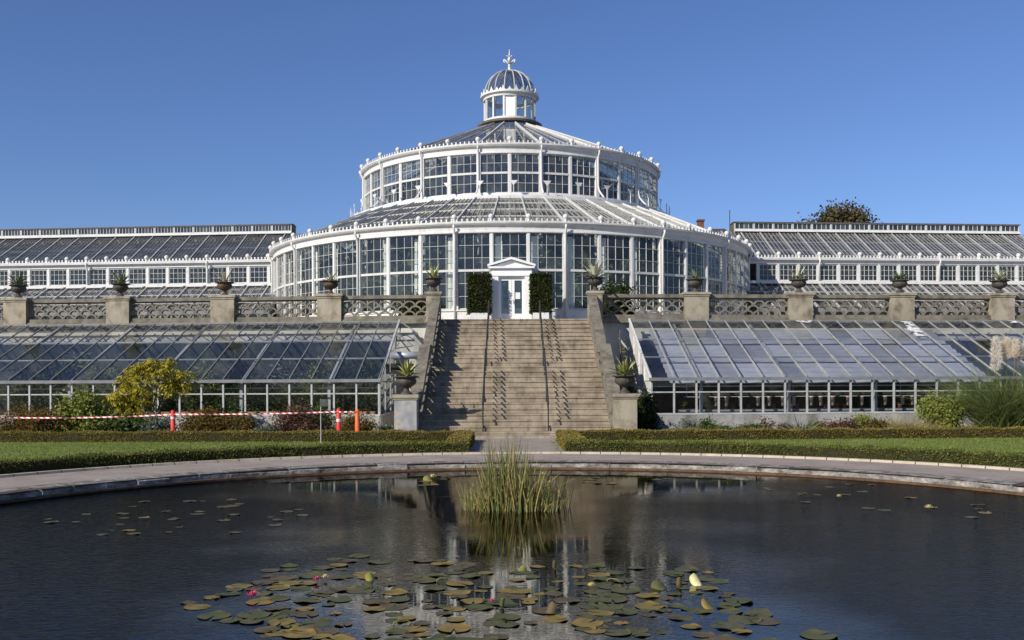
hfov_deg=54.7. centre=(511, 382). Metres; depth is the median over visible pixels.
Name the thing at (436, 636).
lily pad
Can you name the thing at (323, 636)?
lily pad
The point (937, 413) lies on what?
bush
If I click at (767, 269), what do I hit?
window
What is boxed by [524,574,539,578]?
lily pad
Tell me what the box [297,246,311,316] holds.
window
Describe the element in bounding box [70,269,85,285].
window
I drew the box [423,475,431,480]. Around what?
curled lily leaf
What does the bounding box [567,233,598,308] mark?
window
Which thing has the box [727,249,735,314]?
window
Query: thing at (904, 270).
window
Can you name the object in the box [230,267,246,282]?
window
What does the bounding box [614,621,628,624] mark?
lily pad
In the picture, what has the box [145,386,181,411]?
glasshouse plant
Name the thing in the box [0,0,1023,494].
sky
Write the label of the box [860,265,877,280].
window
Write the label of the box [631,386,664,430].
ivy shrub
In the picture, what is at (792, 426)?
yucca
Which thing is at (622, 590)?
lily pad
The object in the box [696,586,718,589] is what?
lily pad
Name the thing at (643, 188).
window
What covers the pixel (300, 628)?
lily pad
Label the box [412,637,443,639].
lily pad
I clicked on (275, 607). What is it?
lily pad
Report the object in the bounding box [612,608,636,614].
lily pad
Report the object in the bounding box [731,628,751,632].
lily pad
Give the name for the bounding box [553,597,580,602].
lily pad
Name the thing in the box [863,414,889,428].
bush
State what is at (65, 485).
ground
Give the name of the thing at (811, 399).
hanging pot
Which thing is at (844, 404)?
potted plant
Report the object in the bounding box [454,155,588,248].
indoor tree
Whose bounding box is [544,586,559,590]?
lily pad
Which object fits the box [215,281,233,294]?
urn
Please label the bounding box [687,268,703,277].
agave
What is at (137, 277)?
indoor shrub
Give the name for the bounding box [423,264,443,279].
agave
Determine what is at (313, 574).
lily pad
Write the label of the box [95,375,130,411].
glasshouse plant
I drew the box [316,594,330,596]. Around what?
lily pad
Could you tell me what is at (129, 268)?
window
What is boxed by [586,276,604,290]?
urn
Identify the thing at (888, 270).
window
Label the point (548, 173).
window
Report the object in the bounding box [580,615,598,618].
lily pad
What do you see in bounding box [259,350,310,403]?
glasshouse plant
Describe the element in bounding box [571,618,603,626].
lily pad
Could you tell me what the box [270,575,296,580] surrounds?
lily pad
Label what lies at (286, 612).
lily pad
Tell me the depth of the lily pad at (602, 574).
8.87 m
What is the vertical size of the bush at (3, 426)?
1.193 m
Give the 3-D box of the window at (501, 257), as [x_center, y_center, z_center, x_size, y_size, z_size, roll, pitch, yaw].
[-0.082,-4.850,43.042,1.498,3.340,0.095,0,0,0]
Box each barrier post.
[170,410,174,430]
[336,408,340,430]
[355,409,359,430]
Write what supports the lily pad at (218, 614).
on the pond water
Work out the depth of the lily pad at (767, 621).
7.13 m
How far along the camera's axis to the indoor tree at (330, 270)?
50.69 m
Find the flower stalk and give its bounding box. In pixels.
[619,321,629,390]
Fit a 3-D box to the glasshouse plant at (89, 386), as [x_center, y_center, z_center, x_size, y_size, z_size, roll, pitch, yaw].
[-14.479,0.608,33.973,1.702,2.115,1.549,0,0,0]
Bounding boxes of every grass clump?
[858,411,946,427]
[896,422,959,428]
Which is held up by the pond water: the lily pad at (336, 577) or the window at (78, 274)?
the lily pad at (336, 577)
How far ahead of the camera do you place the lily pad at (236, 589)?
8.32 m
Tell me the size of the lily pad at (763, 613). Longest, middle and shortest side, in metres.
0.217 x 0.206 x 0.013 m
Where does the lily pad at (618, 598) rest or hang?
on the pond water
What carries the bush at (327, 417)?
on the ground at (65, 485)
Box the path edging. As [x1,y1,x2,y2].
[0,452,1023,477]
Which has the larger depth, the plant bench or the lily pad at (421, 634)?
the plant bench
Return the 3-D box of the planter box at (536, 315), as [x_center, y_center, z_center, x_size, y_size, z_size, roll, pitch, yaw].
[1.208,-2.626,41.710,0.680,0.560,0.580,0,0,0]
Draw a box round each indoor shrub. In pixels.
[0,274,32,319]
[22,261,79,319]
[53,270,119,318]
[102,268,151,317]
[138,259,196,317]
[176,268,243,317]
[221,266,270,316]
[750,265,796,314]
[783,265,840,314]
[830,255,887,314]
[866,255,931,314]
[915,266,962,314]
[951,256,1007,314]
[995,273,1023,314]
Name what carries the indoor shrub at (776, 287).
on the terrace
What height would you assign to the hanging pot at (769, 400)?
0.300 m
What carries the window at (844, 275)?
in the glass wing at (868, 247)
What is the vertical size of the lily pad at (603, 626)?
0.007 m
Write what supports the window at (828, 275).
in the glass wing at (868, 247)
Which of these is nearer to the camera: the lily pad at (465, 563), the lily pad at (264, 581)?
the lily pad at (264, 581)
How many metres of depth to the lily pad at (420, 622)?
7.13 m
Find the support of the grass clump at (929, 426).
on the ground at (65, 485)
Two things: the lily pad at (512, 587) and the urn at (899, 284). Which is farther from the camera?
the urn at (899, 284)
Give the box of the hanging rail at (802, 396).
[686,380,1011,396]
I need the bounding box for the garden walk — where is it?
[465,438,566,455]
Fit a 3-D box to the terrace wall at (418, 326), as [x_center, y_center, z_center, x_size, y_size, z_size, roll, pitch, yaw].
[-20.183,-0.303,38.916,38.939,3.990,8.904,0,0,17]
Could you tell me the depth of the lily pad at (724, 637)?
6.68 m
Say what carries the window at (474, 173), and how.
in the palm house at (524, 139)
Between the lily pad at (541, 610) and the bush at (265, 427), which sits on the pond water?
the lily pad at (541, 610)
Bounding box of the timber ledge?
[1,411,375,414]
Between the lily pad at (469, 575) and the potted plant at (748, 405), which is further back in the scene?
the potted plant at (748, 405)
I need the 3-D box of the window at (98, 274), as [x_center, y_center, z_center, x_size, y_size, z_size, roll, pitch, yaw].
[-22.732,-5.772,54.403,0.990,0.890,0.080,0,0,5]
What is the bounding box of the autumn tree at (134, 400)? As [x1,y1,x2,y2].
[96,357,202,419]
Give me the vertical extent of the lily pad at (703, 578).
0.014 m
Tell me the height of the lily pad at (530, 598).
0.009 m
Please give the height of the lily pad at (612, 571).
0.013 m
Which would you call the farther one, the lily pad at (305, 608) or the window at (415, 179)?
the window at (415, 179)
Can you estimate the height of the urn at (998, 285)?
0.525 m
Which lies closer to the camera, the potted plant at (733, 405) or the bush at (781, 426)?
the bush at (781, 426)
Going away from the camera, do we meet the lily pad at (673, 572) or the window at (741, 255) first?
the lily pad at (673, 572)
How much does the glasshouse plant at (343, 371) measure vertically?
2.663 m
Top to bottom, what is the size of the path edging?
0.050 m
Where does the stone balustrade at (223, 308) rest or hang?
on the terrace wall at (418, 326)
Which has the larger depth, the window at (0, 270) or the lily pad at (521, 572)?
the window at (0, 270)
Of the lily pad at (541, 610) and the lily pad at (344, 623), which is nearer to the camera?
the lily pad at (344, 623)
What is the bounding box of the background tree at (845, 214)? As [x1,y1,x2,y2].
[796,197,883,222]
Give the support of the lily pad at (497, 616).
on the pond water
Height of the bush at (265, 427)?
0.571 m
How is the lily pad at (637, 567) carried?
on the pond water
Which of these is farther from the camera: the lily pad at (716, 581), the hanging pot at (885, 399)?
the hanging pot at (885, 399)
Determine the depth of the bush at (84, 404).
28.33 m
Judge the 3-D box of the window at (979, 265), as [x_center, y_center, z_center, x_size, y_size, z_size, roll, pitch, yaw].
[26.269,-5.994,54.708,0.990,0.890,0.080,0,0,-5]
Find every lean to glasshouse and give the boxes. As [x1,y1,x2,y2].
[0,319,417,430]
[628,318,1023,430]
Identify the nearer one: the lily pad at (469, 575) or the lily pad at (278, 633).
the lily pad at (278, 633)
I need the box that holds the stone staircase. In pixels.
[392,291,639,438]
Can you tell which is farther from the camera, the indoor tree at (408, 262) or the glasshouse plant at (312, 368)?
the indoor tree at (408, 262)
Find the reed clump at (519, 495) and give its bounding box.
[434,432,585,513]
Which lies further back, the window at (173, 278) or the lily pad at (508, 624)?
the window at (173, 278)
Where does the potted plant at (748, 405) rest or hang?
on the plant bench
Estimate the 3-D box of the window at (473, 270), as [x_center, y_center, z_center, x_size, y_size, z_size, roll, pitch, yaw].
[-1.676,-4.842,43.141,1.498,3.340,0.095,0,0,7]
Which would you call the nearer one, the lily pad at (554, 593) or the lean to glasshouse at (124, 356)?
the lily pad at (554, 593)
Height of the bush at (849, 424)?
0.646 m
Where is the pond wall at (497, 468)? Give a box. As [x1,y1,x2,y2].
[0,467,1023,503]
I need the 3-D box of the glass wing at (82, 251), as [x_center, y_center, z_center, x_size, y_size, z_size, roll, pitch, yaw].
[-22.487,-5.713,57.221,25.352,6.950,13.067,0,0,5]
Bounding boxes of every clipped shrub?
[466,272,492,315]
[528,272,552,314]
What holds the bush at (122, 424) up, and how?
on the ground at (65, 485)
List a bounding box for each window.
[0,270,7,285]
[11,270,27,283]
[30,270,46,285]
[50,269,66,285]
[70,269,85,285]
[90,269,106,284]
[109,268,125,284]
[129,268,145,284]
[149,268,165,283]
[169,268,186,283]
[189,267,205,283]
[210,267,226,283]
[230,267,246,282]
[250,266,267,282]
[274,259,276,296]
[277,254,283,316]
[285,251,293,316]
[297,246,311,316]
[314,243,332,315]
[335,240,355,313]
[361,237,386,312]
[365,175,369,208]
[371,170,380,207]
[384,164,398,204]
[389,235,418,310]
[401,160,419,200]
[422,233,452,309]
[424,156,447,196]
[450,154,475,194]
[457,233,489,309]
[481,153,508,192]
[493,232,526,308]
[511,153,538,192]
[530,232,562,308]
[543,154,568,193]
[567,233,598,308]
[572,156,595,196]
[599,159,618,199]
[601,234,630,304]
[621,163,635,202]
[633,236,659,310]
[639,168,648,206]
[650,174,654,207]
[664,239,685,311]
[688,241,706,291]
[708,244,722,314]
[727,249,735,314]
[737,252,742,314]
[744,256,746,314]
[759,264,776,280]
[779,264,796,280]
[800,264,816,280]
[821,264,837,280]
[840,265,857,280]
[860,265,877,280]
[880,265,897,280]
[900,265,917,280]
[920,265,936,280]
[941,265,956,280]
[960,265,976,281]
[979,265,995,281]
[999,266,1015,281]
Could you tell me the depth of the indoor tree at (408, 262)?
45.82 m
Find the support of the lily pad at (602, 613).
on the pond water
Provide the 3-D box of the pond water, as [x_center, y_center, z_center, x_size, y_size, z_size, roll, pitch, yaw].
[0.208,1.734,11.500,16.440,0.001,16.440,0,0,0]
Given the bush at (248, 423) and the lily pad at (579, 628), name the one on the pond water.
the lily pad at (579, 628)
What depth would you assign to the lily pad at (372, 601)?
7.83 m
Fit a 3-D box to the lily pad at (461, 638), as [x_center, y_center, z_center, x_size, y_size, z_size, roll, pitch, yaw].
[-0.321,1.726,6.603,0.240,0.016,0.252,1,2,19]
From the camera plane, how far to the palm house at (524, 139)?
47.78 m
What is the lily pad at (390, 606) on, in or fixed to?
on the pond water
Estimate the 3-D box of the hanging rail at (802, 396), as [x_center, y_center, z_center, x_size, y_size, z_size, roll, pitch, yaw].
[11.101,0.145,32.240,11.245,0.630,0.020,0,0,-5]
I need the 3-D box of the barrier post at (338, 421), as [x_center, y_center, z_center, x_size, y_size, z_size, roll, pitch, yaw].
[-4.821,1.172,27.550,0.280,0.900,0.280,0,0,0]
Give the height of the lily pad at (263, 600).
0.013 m
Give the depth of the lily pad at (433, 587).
8.33 m
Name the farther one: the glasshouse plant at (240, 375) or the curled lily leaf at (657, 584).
the glasshouse plant at (240, 375)
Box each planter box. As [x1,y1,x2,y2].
[470,313,487,318]
[532,313,548,318]
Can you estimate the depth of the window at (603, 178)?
49.67 m
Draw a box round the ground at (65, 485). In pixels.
[0,396,1023,493]
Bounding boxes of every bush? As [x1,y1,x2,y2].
[0,401,40,430]
[7,403,79,432]
[41,385,111,431]
[93,406,159,431]
[128,411,177,431]
[166,400,241,431]
[201,400,255,428]
[208,412,259,431]
[254,422,282,431]
[265,398,329,431]
[288,396,342,429]
[325,407,385,431]
[373,422,393,431]
[387,291,425,315]
[586,273,638,314]
[627,380,638,392]
[677,418,702,430]
[695,413,725,428]
[704,421,779,429]
[756,415,776,427]
[773,422,794,428]
[807,419,830,429]
[823,417,860,429]
[850,409,871,428]
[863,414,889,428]
[914,390,969,428]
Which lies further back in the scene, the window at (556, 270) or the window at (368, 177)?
the window at (368, 177)
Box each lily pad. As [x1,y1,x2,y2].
[181,600,196,603]
[184,604,210,609]
[198,610,231,619]
[204,595,219,598]
[220,617,242,622]
[225,583,252,588]
[225,591,240,594]
[226,587,242,590]
[237,611,269,617]
[240,617,262,623]
[245,587,261,589]
[246,597,274,604]
[252,579,275,584]
[254,625,278,632]
[255,612,286,620]
[256,591,272,595]
[258,633,272,637]
[260,568,279,571]
[265,606,281,609]
[265,629,293,635]
[266,584,289,589]
[267,618,295,625]
[268,594,290,600]
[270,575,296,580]
[272,580,300,584]
[277,609,295,615]
[279,563,298,566]
[281,623,300,627]
[282,568,297,570]
[282,629,316,637]
[290,626,313,630]
[291,585,310,590]
[293,597,321,601]
[294,581,316,584]
[294,611,318,616]
[295,606,313,610]
[299,571,323,577]
[303,618,332,626]
[311,565,334,569]
[312,634,332,638]
[313,627,338,634]
[314,590,335,593]
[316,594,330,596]
[321,634,354,639]
[322,602,335,605]
[326,557,343,560]
[327,595,351,601]
[329,575,345,578]
[329,587,347,590]
[330,563,346,566]
[334,622,351,625]
[337,559,359,562]
[339,574,353,577]
[346,586,374,593]
[347,553,369,557]
[352,572,375,575]
[357,574,379,578]
[363,599,390,603]
[363,606,385,610]
[364,634,379,637]
[368,559,391,563]
[373,573,392,577]
[376,580,392,583]
[379,603,407,610]
[381,583,395,585]
[382,596,409,601]
[383,588,407,594]
[385,611,402,616]
[385,618,405,622]
[385,628,407,633]
[385,638,404,639]
[396,615,415,618]
[400,633,416,637]
[401,625,427,632]
[402,576,419,579]
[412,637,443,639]
[413,558,433,561]
[413,575,428,577]
[413,577,436,582]
[414,620,430,624]
[415,632,430,636]
[422,586,444,589]
[422,605,435,607]
[427,573,443,575]
[430,633,454,639]
[431,561,453,564]
[436,605,450,607]
[436,611,452,614]
[437,623,470,631]
[443,590,470,594]
[443,606,465,610]
[446,571,462,573]
[446,580,472,585]
[446,616,464,620]
[446,636,480,639]
[450,566,467,568]
[450,594,467,597]
[456,561,475,565]
[460,572,480,577]
[460,598,486,603]
[466,604,492,610]
[477,571,493,574]
[479,585,493,587]
[479,636,500,639]
[482,597,512,604]
[482,621,499,625]
[483,634,508,639]
[486,618,506,622]
[493,613,520,619]
[494,621,519,626]
[496,592,525,598]
[503,602,516,606]
[504,588,531,593]
[506,586,520,589]
[509,570,531,574]
[509,578,525,580]
[521,597,537,600]
[522,600,535,603]
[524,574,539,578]
[524,620,538,623]
[529,565,544,567]
[532,607,560,613]
[541,615,568,622]
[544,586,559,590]
[544,590,563,595]
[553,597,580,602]
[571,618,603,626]
[573,582,589,584]
[575,626,591,630]
[576,612,590,614]
[578,603,600,608]
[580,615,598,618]
[584,589,603,593]
[584,598,603,602]
[584,626,606,633]
[585,563,605,567]
[588,573,609,576]
[588,609,613,615]
[593,576,608,579]
[595,618,610,622]
[596,624,608,627]
[597,583,620,588]
[597,593,617,596]
[597,594,626,601]
[597,603,623,609]
[603,570,623,573]
[604,629,630,635]
[611,587,639,592]
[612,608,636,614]
[614,577,633,581]
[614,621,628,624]
[625,626,647,632]
[629,566,644,568]
[632,632,650,635]
[635,601,665,609]
[636,592,660,597]
[638,608,651,611]
[642,613,656,616]
[654,608,671,611]
[655,630,669,633]
[659,596,674,599]
[662,571,683,574]
[668,603,686,607]
[668,613,693,620]
[675,566,698,571]
[681,623,700,628]
[686,607,714,613]
[689,590,702,593]
[692,632,714,636]
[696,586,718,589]
[698,576,714,580]
[706,579,728,583]
[709,634,740,639]
[710,621,745,629]
[716,604,734,607]
[719,607,742,613]
[720,602,740,605]
[723,597,752,603]
[728,615,761,623]
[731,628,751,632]
[744,610,772,616]
[749,617,779,624]
[750,608,769,611]
[758,638,777,639]
[800,629,836,639]
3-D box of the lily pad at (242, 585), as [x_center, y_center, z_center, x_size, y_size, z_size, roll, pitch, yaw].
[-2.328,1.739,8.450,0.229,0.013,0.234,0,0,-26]
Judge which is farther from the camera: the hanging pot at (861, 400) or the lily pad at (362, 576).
the hanging pot at (861, 400)
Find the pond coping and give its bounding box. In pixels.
[0,460,1023,500]
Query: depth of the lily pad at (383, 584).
8.50 m
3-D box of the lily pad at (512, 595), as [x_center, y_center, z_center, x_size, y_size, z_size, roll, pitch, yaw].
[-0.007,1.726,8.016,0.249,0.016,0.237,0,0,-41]
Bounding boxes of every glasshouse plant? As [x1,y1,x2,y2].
[1,357,43,408]
[1,377,49,411]
[28,356,69,408]
[32,384,67,411]
[50,348,95,390]
[74,371,111,402]
[75,361,119,396]
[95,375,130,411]
[112,367,147,411]
[138,349,183,391]
[143,356,182,399]
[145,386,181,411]
[181,383,212,411]
[182,356,229,405]
[210,383,250,411]
[216,348,264,408]
[246,369,280,410]
[246,373,280,410]
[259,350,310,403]
[268,382,315,410]
[296,351,342,407]
[305,367,346,409]
[319,355,364,410]
[331,370,375,410]
[341,352,381,410]
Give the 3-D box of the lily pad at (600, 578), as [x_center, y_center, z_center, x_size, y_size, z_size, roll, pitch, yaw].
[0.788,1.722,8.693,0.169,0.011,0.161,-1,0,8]
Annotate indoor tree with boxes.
[292,247,364,315]
[318,259,410,311]
[338,195,443,295]
[363,235,470,310]
[391,156,552,277]
[423,246,525,309]
[434,199,580,306]
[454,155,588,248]
[478,235,588,307]
[485,158,644,288]
[551,243,645,307]
[573,194,675,289]
[584,241,690,310]
[649,252,718,313]
[682,252,732,314]
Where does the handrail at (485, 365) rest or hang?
on the stone staircase
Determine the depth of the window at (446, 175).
48.59 m
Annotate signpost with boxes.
[320,399,327,442]
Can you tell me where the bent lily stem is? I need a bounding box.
[392,619,410,625]
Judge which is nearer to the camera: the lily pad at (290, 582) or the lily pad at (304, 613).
the lily pad at (304, 613)
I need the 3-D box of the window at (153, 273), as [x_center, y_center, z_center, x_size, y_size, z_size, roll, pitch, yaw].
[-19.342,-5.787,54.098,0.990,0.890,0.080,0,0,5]
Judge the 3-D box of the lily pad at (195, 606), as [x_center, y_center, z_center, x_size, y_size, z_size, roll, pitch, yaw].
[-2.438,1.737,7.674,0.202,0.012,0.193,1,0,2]
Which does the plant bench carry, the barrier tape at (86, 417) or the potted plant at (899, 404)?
the potted plant at (899, 404)
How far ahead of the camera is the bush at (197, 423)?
28.44 m
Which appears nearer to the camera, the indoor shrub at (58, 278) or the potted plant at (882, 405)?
the potted plant at (882, 405)
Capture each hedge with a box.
[0,429,475,447]
[0,439,470,474]
[554,425,1023,450]
[565,438,1023,467]
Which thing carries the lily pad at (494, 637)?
on the pond water
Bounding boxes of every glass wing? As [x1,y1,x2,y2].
[0,223,350,319]
[680,210,1023,314]
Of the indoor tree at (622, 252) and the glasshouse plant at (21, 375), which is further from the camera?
the indoor tree at (622, 252)
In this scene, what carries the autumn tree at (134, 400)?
on the ground at (65, 485)
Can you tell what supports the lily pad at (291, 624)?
on the pond water
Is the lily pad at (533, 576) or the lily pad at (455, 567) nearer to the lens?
the lily pad at (533, 576)
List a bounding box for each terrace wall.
[0,319,441,402]
[602,318,1023,386]
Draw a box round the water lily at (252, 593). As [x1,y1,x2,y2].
[246,591,258,595]
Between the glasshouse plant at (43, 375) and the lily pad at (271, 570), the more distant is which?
the glasshouse plant at (43, 375)
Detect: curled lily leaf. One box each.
[365,572,374,580]
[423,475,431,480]
[500,598,504,606]
[518,565,526,570]
[546,601,556,612]
[552,560,556,568]
[651,579,666,589]
[676,577,681,586]
[689,573,701,585]
[701,597,712,608]
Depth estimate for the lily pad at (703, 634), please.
6.76 m
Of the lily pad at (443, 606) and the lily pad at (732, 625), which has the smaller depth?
the lily pad at (732, 625)
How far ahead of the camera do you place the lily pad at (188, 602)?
7.84 m
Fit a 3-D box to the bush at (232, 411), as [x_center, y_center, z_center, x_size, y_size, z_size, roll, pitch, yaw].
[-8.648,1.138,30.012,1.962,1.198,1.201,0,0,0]
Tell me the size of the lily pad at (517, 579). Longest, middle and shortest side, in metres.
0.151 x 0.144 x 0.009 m
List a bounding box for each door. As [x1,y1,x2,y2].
[498,276,511,318]
[512,276,524,318]
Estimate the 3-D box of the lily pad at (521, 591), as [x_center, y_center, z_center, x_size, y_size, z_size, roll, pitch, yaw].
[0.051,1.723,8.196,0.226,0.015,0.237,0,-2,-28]
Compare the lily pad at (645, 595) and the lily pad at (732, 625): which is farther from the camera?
the lily pad at (645, 595)
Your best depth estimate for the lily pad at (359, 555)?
9.92 m
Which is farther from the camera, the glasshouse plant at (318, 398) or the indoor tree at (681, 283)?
the indoor tree at (681, 283)
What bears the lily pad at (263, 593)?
on the pond water
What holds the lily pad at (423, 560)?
on the pond water
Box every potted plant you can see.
[677,401,686,408]
[709,399,714,408]
[728,400,738,408]
[743,399,751,408]
[771,401,777,408]
[822,400,827,408]
[830,399,840,407]
[838,400,845,407]
[879,398,889,407]
[896,399,907,407]
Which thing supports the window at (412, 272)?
in the palm house at (524, 139)
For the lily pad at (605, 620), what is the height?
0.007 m
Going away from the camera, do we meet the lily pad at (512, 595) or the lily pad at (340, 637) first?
the lily pad at (340, 637)
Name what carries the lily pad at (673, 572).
on the pond water
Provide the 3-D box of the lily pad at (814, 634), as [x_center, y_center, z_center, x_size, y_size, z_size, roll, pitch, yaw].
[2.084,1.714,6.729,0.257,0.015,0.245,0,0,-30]
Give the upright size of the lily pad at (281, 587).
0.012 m
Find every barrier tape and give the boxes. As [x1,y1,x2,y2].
[0,414,170,418]
[173,411,337,414]
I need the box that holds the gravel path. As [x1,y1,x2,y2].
[0,454,1023,488]
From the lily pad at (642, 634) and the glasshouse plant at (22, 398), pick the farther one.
the glasshouse plant at (22, 398)
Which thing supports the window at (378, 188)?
in the palm house at (524, 139)
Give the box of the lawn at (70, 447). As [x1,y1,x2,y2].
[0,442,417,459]
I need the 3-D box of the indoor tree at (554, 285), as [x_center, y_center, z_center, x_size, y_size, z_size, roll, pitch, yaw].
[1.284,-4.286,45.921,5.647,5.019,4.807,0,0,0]
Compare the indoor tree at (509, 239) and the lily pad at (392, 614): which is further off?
the indoor tree at (509, 239)
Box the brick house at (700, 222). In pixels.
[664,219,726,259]
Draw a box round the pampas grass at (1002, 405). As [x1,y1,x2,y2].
[889,335,1023,428]
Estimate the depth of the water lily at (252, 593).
7.96 m
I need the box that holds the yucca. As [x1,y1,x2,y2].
[776,412,821,429]
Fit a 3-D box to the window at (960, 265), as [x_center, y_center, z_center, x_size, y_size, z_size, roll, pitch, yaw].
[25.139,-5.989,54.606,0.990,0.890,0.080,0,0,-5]
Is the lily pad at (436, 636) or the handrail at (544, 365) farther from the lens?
the handrail at (544, 365)
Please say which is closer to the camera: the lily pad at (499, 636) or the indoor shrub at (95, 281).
the lily pad at (499, 636)
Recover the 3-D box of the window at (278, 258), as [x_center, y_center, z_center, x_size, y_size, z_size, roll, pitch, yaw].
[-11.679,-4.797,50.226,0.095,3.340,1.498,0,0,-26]
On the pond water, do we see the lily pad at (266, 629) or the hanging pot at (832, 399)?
the lily pad at (266, 629)
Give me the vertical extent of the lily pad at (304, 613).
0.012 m
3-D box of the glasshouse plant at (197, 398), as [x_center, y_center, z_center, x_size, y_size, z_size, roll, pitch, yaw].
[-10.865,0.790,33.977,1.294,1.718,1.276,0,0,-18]
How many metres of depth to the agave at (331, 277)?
37.68 m
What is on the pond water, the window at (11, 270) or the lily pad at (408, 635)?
the lily pad at (408, 635)
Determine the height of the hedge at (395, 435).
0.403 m
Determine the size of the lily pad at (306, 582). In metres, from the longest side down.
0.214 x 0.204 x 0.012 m
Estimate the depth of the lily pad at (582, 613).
7.40 m
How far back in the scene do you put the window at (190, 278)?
53.89 m
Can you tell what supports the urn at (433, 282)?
on the stone staircase
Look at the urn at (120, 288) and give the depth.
38.30 m
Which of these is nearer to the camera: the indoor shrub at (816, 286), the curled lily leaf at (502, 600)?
the curled lily leaf at (502, 600)
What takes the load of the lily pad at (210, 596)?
on the pond water
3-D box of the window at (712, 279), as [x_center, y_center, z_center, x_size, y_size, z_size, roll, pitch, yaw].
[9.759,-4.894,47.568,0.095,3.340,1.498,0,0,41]
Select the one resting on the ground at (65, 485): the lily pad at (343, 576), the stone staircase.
the stone staircase
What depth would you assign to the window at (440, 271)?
43.42 m
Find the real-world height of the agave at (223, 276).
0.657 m
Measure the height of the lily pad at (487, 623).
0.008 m
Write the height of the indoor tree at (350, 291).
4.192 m
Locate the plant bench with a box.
[675,407,920,412]
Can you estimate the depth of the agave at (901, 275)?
38.35 m
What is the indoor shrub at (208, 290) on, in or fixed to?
on the terrace
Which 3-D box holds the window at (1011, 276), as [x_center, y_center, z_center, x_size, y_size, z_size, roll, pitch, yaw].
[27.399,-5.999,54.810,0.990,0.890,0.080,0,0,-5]
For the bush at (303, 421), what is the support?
on the ground at (65, 485)
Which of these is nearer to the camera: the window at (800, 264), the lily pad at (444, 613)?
the lily pad at (444, 613)
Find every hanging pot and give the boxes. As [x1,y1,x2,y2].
[714,397,717,405]
[756,396,759,405]
[767,396,771,405]
[781,396,783,405]
[792,396,795,405]
[809,396,812,404]
[818,396,822,404]
[830,396,834,404]
[860,396,863,404]
[883,396,886,404]
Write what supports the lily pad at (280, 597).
on the pond water
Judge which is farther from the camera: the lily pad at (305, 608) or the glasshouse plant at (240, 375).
the glasshouse plant at (240, 375)
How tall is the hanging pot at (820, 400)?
0.300 m
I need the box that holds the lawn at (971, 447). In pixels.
[557,438,1023,452]
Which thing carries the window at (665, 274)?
in the palm house at (524, 139)
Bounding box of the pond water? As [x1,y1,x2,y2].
[0,469,1023,639]
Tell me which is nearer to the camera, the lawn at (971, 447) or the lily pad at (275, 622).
the lily pad at (275, 622)
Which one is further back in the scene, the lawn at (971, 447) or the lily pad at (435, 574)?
the lawn at (971, 447)
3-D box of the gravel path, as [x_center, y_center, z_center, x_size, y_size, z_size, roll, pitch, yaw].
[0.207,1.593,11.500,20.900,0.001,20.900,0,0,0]
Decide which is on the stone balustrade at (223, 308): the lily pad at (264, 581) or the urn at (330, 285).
the urn at (330, 285)
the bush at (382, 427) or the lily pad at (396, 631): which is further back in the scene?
the bush at (382, 427)
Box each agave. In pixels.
[4,272,34,285]
[108,271,133,285]
[212,268,235,283]
[322,270,337,280]
[391,359,419,377]
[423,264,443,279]
[572,258,614,279]
[609,356,640,374]
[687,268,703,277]
[788,266,812,278]
[892,270,910,279]
[981,265,1016,280]
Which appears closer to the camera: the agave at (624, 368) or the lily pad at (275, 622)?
the lily pad at (275, 622)
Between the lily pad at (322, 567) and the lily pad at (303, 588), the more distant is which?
the lily pad at (322, 567)
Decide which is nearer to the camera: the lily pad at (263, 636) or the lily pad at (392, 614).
the lily pad at (263, 636)
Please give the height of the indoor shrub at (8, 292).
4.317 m
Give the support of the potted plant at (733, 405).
on the plant bench
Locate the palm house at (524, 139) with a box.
[268,49,752,318]
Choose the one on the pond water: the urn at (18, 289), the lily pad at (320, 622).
the lily pad at (320, 622)
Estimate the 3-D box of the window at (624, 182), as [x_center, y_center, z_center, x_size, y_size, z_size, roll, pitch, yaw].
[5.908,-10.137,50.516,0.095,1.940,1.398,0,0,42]
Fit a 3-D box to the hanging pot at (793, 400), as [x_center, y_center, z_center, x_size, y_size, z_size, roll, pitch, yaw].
[9.126,0.609,32.062,0.140,0.300,0.140,0,0,0]
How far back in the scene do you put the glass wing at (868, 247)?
57.51 m
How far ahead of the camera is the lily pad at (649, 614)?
7.35 m
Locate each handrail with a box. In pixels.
[482,300,489,431]
[539,300,548,430]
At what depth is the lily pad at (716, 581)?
8.55 m
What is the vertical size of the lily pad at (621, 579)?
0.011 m
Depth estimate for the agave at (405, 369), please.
28.14 m
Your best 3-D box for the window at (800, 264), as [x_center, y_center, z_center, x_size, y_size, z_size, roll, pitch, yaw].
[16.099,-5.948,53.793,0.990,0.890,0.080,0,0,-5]
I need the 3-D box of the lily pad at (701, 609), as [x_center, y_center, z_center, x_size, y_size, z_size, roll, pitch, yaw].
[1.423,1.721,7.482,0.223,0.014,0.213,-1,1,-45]
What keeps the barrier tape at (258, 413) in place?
attached to the barrier post at (172, 417)
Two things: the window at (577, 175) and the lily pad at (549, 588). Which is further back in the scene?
the window at (577, 175)
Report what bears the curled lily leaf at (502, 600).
on the pond water
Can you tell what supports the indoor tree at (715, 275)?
on the terrace
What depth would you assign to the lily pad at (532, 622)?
7.12 m
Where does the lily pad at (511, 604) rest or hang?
on the pond water
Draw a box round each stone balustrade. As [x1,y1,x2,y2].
[0,293,425,324]
[602,292,1023,321]
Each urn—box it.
[8,284,28,297]
[111,283,129,295]
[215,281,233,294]
[321,280,339,293]
[394,376,418,394]
[424,277,442,290]
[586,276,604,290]
[612,375,636,393]
[686,278,704,291]
[789,279,807,291]
[890,279,909,292]
[989,280,1009,292]

